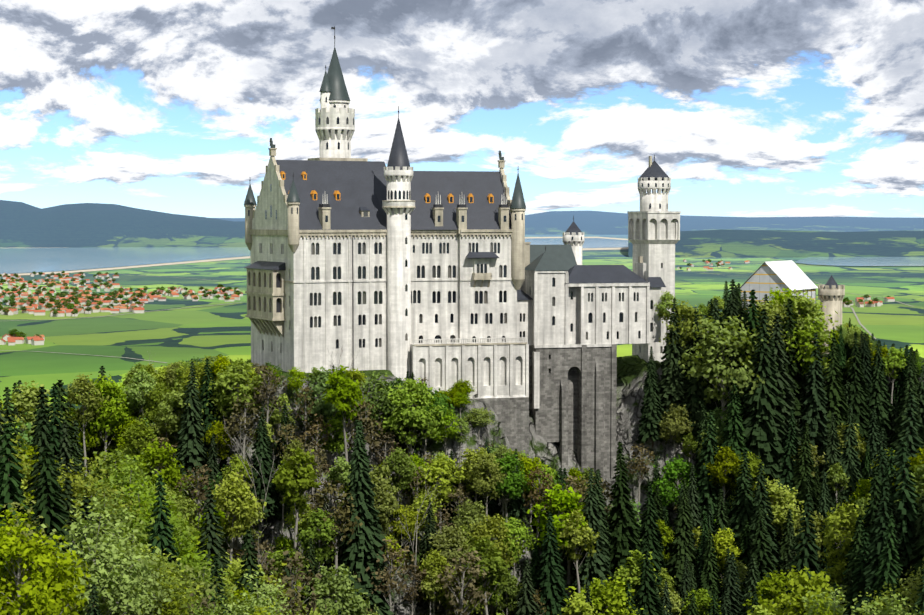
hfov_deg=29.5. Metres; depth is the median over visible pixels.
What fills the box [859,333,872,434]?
tree
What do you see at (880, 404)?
tree
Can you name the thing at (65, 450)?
tree
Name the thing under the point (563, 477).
tree
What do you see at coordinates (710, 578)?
tree
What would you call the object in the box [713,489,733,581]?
tree
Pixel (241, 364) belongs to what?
tree
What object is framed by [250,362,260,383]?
tree
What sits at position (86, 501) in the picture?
tree
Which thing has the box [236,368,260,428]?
tree
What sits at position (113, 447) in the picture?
tree
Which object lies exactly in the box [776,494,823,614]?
tree
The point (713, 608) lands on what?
tree
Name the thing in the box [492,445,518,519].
tree
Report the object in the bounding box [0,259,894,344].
schwangau town
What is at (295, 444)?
tree
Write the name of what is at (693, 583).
tree
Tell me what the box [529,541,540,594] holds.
tree
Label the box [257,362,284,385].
tree
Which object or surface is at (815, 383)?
forecourt tree
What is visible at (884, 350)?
tree
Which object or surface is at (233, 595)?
tree
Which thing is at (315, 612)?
tree
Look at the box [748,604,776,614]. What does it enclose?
tree
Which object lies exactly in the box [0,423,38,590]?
tree
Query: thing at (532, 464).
tree
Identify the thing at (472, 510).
tree
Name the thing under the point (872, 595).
tree
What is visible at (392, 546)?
tree
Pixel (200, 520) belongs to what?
tree
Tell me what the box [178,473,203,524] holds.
tree
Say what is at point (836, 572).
tree
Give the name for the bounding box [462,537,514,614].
tree
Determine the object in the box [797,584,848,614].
tree
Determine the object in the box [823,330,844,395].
tree
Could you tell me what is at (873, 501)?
tree
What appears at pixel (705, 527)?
tree
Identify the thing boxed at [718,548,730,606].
tree
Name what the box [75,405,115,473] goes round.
tree
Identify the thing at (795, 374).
forecourt tree
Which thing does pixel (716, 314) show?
tree
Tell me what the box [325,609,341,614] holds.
tree
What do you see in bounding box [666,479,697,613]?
tree
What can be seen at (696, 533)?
tree
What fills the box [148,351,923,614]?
castle crag terrain
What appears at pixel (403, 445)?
tree
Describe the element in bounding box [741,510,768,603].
tree
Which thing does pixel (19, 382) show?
tree
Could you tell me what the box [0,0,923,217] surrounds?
sky
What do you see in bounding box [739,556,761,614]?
tree
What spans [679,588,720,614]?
tree
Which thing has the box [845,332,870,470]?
tree
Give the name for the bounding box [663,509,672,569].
tree
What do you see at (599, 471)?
tree
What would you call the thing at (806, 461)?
tree
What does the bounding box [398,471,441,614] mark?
tree
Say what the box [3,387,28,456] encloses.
tree
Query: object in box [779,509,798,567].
tree
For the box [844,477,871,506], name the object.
tree
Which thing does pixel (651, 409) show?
tree
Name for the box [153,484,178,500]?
tree
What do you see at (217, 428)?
tree
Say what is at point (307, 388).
tree
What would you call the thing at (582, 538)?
tree
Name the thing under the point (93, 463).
tree
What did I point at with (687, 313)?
forecourt tree
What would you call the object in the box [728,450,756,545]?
tree
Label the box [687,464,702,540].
tree
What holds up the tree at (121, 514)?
on the castle crag terrain at (631, 373)
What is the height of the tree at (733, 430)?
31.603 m
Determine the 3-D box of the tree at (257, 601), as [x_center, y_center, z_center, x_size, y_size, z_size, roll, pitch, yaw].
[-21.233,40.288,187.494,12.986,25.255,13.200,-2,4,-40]
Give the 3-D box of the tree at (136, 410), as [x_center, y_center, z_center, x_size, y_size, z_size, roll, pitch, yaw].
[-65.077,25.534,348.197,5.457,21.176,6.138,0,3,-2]
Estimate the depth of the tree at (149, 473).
327.95 m
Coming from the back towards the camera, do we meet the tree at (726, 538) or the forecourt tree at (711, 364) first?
the forecourt tree at (711, 364)
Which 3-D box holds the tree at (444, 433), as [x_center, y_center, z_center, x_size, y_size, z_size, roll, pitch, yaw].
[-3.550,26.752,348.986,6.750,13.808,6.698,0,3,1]
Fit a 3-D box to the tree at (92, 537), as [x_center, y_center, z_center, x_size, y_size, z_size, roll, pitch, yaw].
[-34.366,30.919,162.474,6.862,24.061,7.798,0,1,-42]
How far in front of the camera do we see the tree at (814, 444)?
369.34 m
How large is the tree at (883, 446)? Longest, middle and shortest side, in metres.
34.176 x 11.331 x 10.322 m
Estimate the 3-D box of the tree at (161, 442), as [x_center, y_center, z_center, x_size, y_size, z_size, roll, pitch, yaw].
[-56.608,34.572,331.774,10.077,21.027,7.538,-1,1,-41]
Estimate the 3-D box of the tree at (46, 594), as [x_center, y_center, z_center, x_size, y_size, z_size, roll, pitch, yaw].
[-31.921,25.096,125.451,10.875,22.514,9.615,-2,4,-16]
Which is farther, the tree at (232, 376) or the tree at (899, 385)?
the tree at (899, 385)
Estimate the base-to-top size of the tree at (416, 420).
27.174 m
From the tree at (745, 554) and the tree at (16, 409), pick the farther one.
the tree at (745, 554)
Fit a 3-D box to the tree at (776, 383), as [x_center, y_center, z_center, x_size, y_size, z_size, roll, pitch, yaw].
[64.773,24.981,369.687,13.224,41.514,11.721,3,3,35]
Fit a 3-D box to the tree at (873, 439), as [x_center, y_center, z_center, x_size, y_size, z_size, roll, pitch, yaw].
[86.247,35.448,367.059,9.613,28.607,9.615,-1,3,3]
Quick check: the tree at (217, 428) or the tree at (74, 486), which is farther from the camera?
the tree at (217, 428)
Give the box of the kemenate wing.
[517,216,665,484]
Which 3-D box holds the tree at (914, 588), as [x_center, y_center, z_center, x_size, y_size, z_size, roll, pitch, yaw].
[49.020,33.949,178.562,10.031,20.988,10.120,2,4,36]
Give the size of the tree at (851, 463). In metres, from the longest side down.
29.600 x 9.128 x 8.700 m
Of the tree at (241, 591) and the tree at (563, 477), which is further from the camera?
the tree at (563, 477)
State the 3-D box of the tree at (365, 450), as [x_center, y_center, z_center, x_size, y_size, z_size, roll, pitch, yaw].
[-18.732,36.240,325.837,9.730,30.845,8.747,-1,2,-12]
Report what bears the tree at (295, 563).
on the castle crag terrain at (631, 373)
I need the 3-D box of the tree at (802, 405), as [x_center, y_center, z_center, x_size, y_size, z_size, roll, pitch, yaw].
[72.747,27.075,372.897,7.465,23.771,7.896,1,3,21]
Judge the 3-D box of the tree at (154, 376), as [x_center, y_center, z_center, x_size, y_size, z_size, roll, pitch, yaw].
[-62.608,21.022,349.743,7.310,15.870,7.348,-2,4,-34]
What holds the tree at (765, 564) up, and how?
on the castle crag terrain at (631, 373)
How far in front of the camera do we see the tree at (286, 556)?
269.40 m
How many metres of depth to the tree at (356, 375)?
346.09 m
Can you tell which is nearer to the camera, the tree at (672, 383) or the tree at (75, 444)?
the tree at (75, 444)
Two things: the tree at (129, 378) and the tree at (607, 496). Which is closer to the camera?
the tree at (607, 496)
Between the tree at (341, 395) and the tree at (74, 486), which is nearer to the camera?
the tree at (74, 486)
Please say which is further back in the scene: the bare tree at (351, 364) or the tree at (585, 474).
the tree at (585, 474)
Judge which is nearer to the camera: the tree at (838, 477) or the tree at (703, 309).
the tree at (838, 477)
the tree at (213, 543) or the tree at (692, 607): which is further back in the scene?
the tree at (692, 607)
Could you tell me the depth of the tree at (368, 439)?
337.25 m
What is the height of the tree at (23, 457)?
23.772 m
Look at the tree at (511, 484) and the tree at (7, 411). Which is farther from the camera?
the tree at (511, 484)
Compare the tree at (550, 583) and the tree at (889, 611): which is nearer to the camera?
the tree at (889, 611)
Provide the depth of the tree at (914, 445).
265.31 m
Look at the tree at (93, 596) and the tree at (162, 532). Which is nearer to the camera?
the tree at (93, 596)
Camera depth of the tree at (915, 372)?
373.27 m
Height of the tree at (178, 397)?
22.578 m
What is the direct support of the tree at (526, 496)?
on the castle crag terrain at (631, 373)
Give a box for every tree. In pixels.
[0,404,30,525]
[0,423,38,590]
[0,489,12,614]
[0,503,90,614]
[1,404,35,448]
[1,408,38,510]
[1,422,35,505]
[2,414,29,453]
[3,380,68,448]
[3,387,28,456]
[8,301,16,306]
[8,329,19,335]
[11,383,24,431]
[13,407,22,442]
[15,332,26,337]
[15,439,79,516]
[17,380,26,423]
[20,480,65,544]
[23,409,80,554]
[24,387,48,463]
[30,458,94,517]
[31,448,84,613]
[41,496,174,614]
[45,383,71,471]
[56,380,84,479]
[56,421,80,505]
[59,456,149,534]
[62,477,84,559]
[63,404,106,460]
[65,373,108,475]
[66,387,74,411]
[70,420,85,479]
[71,496,119,543]
[73,400,118,462]
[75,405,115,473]
[76,479,152,553]
[78,374,139,458]
[78,497,92,557]
[83,516,176,614]
[84,448,153,494]
[84,516,97,563]
[85,451,104,479]
[85,584,102,614]
[87,454,189,536]
[89,440,121,466]
[91,445,178,534]
[96,516,201,614]
[98,366,107,382]
[111,416,141,450]
[113,479,207,577]
[116,487,233,595]
[119,418,164,464]
[120,384,141,418]
[121,366,141,419]
[121,367,157,418]
[121,436,144,459]
[122,363,150,420]
[132,568,210,614]
[134,440,187,498]
[136,545,216,613]
[137,373,159,438]
[137,451,154,479]
[138,364,162,424]
[138,390,160,444]
[139,381,180,429]
[146,434,177,471]
[147,475,180,575]
[151,410,179,447]
[152,363,173,388]
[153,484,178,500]
[154,379,212,433]
[159,552,191,594]
[159,561,227,614]
[163,491,203,531]
[165,362,180,442]
[168,363,190,392]
[171,511,195,543]
[173,593,220,614]
[174,361,209,521]
[175,462,217,530]
[176,362,218,400]
[177,481,203,523]
[177,515,200,541]
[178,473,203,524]
[184,558,249,614]
[186,535,230,571]
[186,591,233,614]
[190,356,208,364]
[193,433,223,528]
[193,472,227,514]
[193,491,229,592]
[193,507,229,543]
[199,358,230,477]
[200,420,235,463]
[203,358,267,457]
[207,472,263,558]
[207,556,230,614]
[209,356,220,391]
[210,355,230,423]
[211,471,266,563]
[216,394,265,481]
[220,566,276,604]
[221,454,256,549]
[221,552,233,570]
[223,413,284,552]
[223,566,299,614]
[224,584,243,605]
[225,554,289,608]
[228,495,267,542]
[228,546,238,560]
[228,582,273,614]
[231,359,255,383]
[235,530,265,601]
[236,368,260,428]
[237,540,277,580]
[238,522,254,561]
[244,599,281,614]
[248,408,281,523]
[249,422,275,445]
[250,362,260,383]
[250,365,286,424]
[250,522,272,568]
[251,563,298,614]
[253,549,282,578]
[254,363,278,421]
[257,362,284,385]
[258,365,281,390]
[260,573,305,614]
[262,550,326,614]
[264,547,316,598]
[265,393,295,432]
[266,533,301,557]
[272,447,320,568]
[272,461,288,551]
[273,403,291,469]
[273,421,303,507]
[275,575,318,610]
[280,438,305,515]
[280,601,305,614]
[281,554,302,608]
[282,463,310,554]
[284,367,307,413]
[284,502,313,568]
[288,366,358,467]
[292,384,320,450]
[295,508,338,572]
[299,563,378,614]
[300,414,332,495]
[301,442,326,526]
[301,538,323,612]
[303,491,321,513]
[303,605,324,614]
[306,367,320,421]
[307,480,362,601]
[310,415,353,484]
[311,452,326,504]
[313,492,334,572]
[318,461,337,518]
[322,365,365,471]
[323,456,351,557]
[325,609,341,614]
[327,348,371,446]
[331,420,394,614]
[332,345,357,424]
[337,420,375,558]
[337,485,350,507]
[341,401,389,447]
[345,368,369,430]
[345,475,401,533]
[352,371,400,460]
[354,534,417,611]
[368,461,402,513]
[370,430,398,517]
[376,375,448,506]
[381,446,418,525]
[383,447,421,546]
[384,535,406,578]
[386,377,403,397]
[386,505,423,573]
[391,565,429,614]
[394,526,413,614]
[395,371,420,454]
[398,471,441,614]
[399,453,433,532]
[402,465,430,551]
[406,491,445,536]
[410,384,454,458]
[411,372,423,437]
[411,454,468,545]
[416,500,443,603]
[417,523,477,614]
[417,549,454,614]
[419,570,441,614]
[422,452,434,468]
[426,451,449,485]
[430,408,460,454]
[434,509,453,565]
[435,548,490,614]
[435,568,484,614]
[437,389,451,403]
[438,450,463,530]
[440,389,468,408]
[440,404,459,439]
[443,484,475,514]
[449,379,474,395]
[449,391,474,417]
[450,418,470,481]
[451,496,494,540]
[452,447,499,513]
[455,469,471,504]
[455,524,476,609]
[460,554,510,614]
[462,513,523,614]
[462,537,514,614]
[464,407,494,441]
[468,452,506,515]
[474,439,500,517]
[483,451,529,522]
[489,445,519,511]
[491,516,535,575]
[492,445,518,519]
[493,569,523,614]
[496,583,521,614]
[504,449,526,517]
[510,449,524,467]
[513,559,540,614]
[518,450,529,458]
[520,457,554,527]
[521,455,535,515]
[523,466,554,553]
[527,483,593,564]
[529,459,544,532]
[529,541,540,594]
[533,588,551,614]
[534,464,555,494]
[534,464,563,501]
[534,512,570,614]
[535,505,565,526]
[536,466,551,535]
[545,475,586,585]
[553,468,575,568]
[557,467,562,483]
[558,509,599,592]
[558,593,598,614]
[560,474,595,563]
[562,497,580,577]
[563,572,648,614]
[566,466,582,487]
[570,468,611,612]
[575,467,603,497]
[582,479,613,525]
[584,585,594,614]
[593,470,614,580]
[597,469,609,527]
[605,442,641,609]
[607,495,642,541]
[613,549,657,601]
[622,579,635,614]
[626,443,654,521]
[632,540,664,614]
[636,346,665,447]
[638,482,668,601]
[641,520,674,561]
[647,455,668,518]
[652,454,700,514]
[653,485,663,525]
[654,291,677,343]
[655,568,676,591]
[656,403,694,474]
[658,298,687,419]
[658,300,711,351]
[659,580,672,614]
[659,588,683,614]
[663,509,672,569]
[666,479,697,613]
[668,315,767,449]
[672,483,697,565]
[673,556,692,614]
[677,310,711,433]
[677,317,716,443]
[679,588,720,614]
[681,433,697,474]
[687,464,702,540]
[688,563,697,611]
[688,593,699,614]
[692,526,711,551]
[693,402,707,475]
[693,430,724,459]
[694,512,713,580]
[694,530,707,592]
[695,410,731,526]
[697,407,748,448]
[698,303,708,337]
[698,528,721,614]
[703,298,725,426]
[703,446,740,504]
[704,299,712,340]
[706,505,720,573]
[706,590,719,614]
[707,295,724,318]
[709,279,742,426]
[712,527,741,576]
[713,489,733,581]
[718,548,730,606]
[718,552,743,613]
[718,558,742,614]
[719,281,730,327]
[720,377,750,515]
[720,560,747,597]
[720,591,731,614]
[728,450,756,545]
[730,452,768,493]
[732,290,760,428]
[733,283,745,357]
[736,520,752,589]
[736,532,742,561]
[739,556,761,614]
[741,291,748,329]
[741,309,787,513]
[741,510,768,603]
[741,551,753,607]
[742,570,789,614]
[743,502,778,604]
[744,463,781,573]
[746,299,800,350]
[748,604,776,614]
[750,592,758,614]
[753,478,803,539]
[762,287,806,331]
[762,313,801,473]
[762,565,844,614]
[763,294,772,327]
[766,328,787,483]
[775,409,798,541]
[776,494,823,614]
[777,511,825,560]
[779,289,839,354]
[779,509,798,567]
[780,423,818,547]
[780,443,828,480]
[781,299,806,439]
[781,526,795,579]
[782,315,839,389]
[786,549,796,579]
[797,379,806,436]
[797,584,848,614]
[798,333,829,475]
[798,594,848,614]
[800,476,816,532]
[802,393,821,470]
[813,465,822,513]
[815,338,850,464]
[815,501,868,566]
[816,471,831,561]
[818,412,843,513]
[819,510,836,575]
[821,363,828,386]
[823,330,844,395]
[824,560,848,586]
[826,329,838,345]
[826,463,850,502]
[829,583,838,600]
[833,491,847,560]
[835,324,847,343]
[836,325,847,386]
[836,422,869,461]
[837,404,863,529]
[838,585,846,605]
[839,518,863,589]
[841,570,853,603]
[842,515,869,580]
[843,326,863,353]
[843,356,854,377]
[843,530,869,614]
[843,588,923,614]
[844,318,853,361]
[844,381,852,417]
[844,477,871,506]
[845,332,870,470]
[850,494,870,526]
[852,479,903,614]
[855,497,868,509]
[858,331,863,357]
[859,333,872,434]
[860,409,881,476]
[861,445,871,498]
[861,581,871,614]
[861,582,911,614]
[862,340,893,447]
[863,469,881,551]
[865,465,873,493]
[865,515,903,614]
[866,334,873,369]
[867,592,877,614]
[868,427,891,496]
[868,450,886,517]
[869,499,880,550]
[870,337,880,350]
[870,448,897,471]
[871,345,891,373]
[878,474,892,516]
[880,347,906,403]
[880,447,895,495]
[885,440,920,582]
[887,400,899,449]
[888,392,923,508]
[889,391,907,449]
[889,504,905,589]
[890,361,923,468]
[891,347,905,415]
[891,557,923,613]
[892,447,923,490]
[894,459,923,516]
[901,496,923,590]
[902,595,912,614]
[903,345,908,372]
[903,348,916,403]
[904,352,923,375]
[908,351,921,401]
[910,502,923,599]
[910,537,923,611]
[912,565,923,614]
[916,365,923,434]
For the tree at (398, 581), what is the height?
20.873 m
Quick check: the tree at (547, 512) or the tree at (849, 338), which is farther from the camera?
the tree at (849, 338)
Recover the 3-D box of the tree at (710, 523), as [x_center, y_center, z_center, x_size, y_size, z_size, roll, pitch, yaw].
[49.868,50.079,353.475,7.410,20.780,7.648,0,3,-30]
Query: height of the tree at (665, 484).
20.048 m
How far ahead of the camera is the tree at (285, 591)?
240.75 m
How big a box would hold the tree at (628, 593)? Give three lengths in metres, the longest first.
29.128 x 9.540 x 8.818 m
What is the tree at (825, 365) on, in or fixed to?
on the castle crag terrain at (631, 373)
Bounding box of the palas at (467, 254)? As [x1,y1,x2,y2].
[372,151,528,457]
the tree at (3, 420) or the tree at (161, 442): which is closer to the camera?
the tree at (3, 420)
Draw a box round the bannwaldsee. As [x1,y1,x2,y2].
[794,257,923,265]
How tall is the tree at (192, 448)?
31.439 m
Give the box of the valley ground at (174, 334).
[0,235,923,432]
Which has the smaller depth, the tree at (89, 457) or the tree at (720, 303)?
the tree at (89, 457)
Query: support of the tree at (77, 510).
on the castle crag terrain at (631, 373)
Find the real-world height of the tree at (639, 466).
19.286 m
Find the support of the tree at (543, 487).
on the castle crag terrain at (631, 373)
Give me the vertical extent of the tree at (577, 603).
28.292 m
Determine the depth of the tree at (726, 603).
286.71 m
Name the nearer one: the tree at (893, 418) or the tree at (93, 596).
the tree at (93, 596)
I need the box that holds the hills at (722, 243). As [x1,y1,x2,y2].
[628,229,923,257]
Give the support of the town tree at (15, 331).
on the valley ground at (174, 334)
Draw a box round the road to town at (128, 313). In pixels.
[11,302,241,320]
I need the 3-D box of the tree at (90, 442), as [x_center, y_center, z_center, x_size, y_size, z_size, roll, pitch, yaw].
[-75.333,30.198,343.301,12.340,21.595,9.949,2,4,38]
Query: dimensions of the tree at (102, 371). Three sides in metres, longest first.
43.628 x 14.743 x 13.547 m
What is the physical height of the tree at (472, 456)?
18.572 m
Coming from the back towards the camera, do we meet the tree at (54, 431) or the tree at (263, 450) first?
the tree at (263, 450)
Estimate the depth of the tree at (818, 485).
360.98 m
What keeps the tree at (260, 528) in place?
on the castle crag terrain at (631, 373)
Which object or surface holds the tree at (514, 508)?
on the castle crag terrain at (631, 373)
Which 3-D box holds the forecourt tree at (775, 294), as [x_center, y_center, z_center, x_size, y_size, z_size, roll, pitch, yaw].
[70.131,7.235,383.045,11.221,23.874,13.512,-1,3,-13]
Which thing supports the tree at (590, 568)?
on the castle crag terrain at (631, 373)
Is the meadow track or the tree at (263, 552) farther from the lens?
the meadow track
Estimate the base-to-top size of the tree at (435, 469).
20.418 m
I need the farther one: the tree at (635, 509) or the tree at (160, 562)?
the tree at (635, 509)
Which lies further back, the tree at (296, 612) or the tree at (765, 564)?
the tree at (765, 564)
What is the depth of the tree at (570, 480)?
339.39 m
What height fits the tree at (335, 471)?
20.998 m
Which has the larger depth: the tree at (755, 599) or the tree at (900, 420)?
the tree at (900, 420)
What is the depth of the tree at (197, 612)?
152.87 m
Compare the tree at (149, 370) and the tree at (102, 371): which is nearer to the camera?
the tree at (149, 370)
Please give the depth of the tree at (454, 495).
337.57 m
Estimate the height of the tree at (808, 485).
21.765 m
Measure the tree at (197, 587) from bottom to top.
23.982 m
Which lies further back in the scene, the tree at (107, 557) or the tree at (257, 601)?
the tree at (257, 601)
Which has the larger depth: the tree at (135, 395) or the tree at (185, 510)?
the tree at (135, 395)
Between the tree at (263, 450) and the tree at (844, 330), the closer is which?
the tree at (263, 450)
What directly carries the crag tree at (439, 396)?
on the castle crag terrain at (631, 373)
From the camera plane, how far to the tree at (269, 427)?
329.57 m
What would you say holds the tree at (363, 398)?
on the castle crag terrain at (631, 373)
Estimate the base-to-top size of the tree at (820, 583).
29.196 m
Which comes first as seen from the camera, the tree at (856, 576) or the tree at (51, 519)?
the tree at (51, 519)
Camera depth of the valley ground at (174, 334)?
3544.47 m
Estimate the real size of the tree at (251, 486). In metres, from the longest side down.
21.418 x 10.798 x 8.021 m
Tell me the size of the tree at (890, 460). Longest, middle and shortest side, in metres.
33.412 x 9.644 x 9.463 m
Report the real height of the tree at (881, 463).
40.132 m
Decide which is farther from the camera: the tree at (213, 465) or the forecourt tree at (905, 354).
the forecourt tree at (905, 354)
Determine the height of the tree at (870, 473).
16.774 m
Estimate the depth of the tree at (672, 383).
375.16 m
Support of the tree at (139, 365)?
on the castle crag terrain at (631, 373)
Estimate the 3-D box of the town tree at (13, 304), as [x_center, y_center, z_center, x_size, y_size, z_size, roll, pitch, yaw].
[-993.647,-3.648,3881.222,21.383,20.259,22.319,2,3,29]
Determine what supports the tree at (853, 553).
on the castle crag terrain at (631, 373)
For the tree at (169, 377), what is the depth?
341.77 m
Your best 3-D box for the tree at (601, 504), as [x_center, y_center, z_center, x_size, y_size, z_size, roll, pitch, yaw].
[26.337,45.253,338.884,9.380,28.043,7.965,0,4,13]
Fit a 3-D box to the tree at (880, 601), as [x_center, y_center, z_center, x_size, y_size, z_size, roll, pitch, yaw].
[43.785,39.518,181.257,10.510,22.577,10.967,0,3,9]
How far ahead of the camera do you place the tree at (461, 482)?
343.54 m
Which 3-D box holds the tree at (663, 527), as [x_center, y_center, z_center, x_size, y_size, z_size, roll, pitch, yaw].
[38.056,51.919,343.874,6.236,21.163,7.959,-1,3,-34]
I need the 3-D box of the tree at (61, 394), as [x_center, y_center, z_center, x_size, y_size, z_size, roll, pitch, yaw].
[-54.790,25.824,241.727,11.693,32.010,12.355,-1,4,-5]
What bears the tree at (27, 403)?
on the castle crag terrain at (631, 373)
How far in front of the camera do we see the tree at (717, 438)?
367.54 m
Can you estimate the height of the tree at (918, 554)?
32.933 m
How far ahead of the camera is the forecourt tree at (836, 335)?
382.17 m
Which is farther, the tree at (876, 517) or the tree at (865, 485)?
the tree at (865, 485)
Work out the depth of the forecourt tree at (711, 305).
377.94 m
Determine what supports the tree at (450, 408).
on the castle crag terrain at (631, 373)
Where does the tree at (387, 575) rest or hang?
on the castle crag terrain at (631, 373)
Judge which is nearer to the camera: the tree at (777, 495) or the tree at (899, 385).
the tree at (777, 495)
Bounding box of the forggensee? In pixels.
[0,238,627,273]
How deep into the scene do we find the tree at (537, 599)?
327.37 m
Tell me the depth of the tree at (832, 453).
364.62 m
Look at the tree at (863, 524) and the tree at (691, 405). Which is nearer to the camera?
the tree at (863, 524)
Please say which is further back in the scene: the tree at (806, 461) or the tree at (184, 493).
the tree at (806, 461)
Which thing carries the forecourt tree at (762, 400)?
on the castle crag terrain at (631, 373)
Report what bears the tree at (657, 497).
on the castle crag terrain at (631, 373)
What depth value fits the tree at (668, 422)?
371.93 m
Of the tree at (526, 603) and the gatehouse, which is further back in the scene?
the gatehouse
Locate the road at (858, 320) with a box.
[767,257,875,338]
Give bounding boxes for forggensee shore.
[1,237,627,275]
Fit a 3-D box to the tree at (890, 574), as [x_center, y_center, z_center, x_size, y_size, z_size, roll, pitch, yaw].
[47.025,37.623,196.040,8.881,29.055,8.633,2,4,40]
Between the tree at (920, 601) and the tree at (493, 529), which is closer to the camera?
the tree at (920, 601)
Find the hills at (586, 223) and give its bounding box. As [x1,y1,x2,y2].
[214,211,923,234]
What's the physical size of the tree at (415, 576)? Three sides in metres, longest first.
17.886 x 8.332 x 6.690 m
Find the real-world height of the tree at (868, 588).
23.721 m
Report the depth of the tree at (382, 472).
329.46 m
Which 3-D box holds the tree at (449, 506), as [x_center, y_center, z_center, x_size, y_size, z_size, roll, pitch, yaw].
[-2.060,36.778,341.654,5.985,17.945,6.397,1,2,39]
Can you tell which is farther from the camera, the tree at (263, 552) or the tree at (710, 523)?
the tree at (710, 523)
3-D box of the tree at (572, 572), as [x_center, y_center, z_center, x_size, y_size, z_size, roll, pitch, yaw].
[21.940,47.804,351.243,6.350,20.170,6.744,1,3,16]
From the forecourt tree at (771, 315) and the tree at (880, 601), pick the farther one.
the forecourt tree at (771, 315)
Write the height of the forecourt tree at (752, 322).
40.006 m
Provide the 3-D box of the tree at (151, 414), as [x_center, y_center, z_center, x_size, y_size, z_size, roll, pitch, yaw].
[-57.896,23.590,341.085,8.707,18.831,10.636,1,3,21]
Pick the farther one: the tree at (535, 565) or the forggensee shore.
the forggensee shore
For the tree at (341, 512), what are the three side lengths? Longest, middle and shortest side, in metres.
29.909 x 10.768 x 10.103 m
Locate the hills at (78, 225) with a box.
[0,200,246,247]
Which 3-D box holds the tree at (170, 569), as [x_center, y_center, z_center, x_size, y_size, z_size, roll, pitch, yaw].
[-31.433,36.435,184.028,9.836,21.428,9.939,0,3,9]
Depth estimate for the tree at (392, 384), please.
351.15 m
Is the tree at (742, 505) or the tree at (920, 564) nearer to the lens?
the tree at (920, 564)
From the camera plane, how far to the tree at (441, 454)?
344.31 m
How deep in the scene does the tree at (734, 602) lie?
295.52 m
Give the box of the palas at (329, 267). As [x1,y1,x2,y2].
[244,26,414,379]
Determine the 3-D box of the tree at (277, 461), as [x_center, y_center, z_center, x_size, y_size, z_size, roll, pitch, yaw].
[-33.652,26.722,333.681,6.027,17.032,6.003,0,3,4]
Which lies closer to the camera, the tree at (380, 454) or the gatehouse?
the tree at (380, 454)
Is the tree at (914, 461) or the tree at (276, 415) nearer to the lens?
the tree at (914, 461)
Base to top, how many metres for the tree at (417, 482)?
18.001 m
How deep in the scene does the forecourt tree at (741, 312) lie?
375.80 m
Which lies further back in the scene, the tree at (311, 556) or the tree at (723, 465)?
the tree at (723, 465)
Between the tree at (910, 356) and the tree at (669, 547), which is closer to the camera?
the tree at (669, 547)
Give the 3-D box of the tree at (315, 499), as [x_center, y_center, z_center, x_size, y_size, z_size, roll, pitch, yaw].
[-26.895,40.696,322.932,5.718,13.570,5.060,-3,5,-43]
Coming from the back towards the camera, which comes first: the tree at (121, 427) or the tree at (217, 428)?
the tree at (121, 427)
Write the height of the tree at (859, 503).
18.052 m
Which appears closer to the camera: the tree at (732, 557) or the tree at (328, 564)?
the tree at (328, 564)
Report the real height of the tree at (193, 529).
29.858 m
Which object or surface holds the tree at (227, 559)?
on the castle crag terrain at (631, 373)
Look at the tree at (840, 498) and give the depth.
353.91 m
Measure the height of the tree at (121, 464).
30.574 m
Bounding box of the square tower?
[627,155,680,361]
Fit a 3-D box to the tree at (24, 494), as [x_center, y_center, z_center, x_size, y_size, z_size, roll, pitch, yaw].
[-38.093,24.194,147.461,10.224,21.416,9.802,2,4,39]
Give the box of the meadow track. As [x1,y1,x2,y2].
[1,350,165,362]
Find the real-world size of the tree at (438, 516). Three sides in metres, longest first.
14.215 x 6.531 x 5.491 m
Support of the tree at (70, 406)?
on the castle crag terrain at (631, 373)
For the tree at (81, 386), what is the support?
on the castle crag terrain at (631, 373)
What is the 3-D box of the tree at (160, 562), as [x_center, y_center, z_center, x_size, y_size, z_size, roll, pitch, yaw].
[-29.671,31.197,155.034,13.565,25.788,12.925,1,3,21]
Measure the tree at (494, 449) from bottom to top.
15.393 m
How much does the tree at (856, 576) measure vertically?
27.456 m
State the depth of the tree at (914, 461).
262.41 m
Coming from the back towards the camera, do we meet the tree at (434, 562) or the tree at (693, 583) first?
the tree at (693, 583)
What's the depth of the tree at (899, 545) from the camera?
211.49 m
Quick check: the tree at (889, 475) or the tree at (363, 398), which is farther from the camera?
the tree at (363, 398)
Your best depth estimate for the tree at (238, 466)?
323.52 m
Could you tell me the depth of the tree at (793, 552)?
298.80 m
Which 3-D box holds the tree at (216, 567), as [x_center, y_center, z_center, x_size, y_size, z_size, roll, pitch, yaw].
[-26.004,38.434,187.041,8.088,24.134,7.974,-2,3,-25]
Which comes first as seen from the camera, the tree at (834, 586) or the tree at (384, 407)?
the tree at (834, 586)
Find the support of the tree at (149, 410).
on the castle crag terrain at (631, 373)
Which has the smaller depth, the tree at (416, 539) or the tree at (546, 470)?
the tree at (416, 539)
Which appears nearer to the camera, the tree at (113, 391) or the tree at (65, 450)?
the tree at (65, 450)
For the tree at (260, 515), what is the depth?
316.65 m
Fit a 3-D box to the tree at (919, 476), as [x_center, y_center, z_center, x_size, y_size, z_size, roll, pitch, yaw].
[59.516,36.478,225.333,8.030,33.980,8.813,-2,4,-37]
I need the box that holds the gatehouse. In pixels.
[740,260,844,353]
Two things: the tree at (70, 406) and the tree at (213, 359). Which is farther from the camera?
the tree at (70, 406)
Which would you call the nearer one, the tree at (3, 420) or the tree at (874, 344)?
the tree at (3, 420)
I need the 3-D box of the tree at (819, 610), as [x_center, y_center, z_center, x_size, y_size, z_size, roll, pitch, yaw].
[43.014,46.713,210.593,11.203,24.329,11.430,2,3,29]
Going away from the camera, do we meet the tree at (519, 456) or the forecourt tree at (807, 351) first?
the tree at (519, 456)
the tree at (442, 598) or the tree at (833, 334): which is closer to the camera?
the tree at (442, 598)
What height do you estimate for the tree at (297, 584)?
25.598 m
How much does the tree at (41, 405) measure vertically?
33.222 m
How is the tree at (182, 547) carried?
on the castle crag terrain at (631, 373)

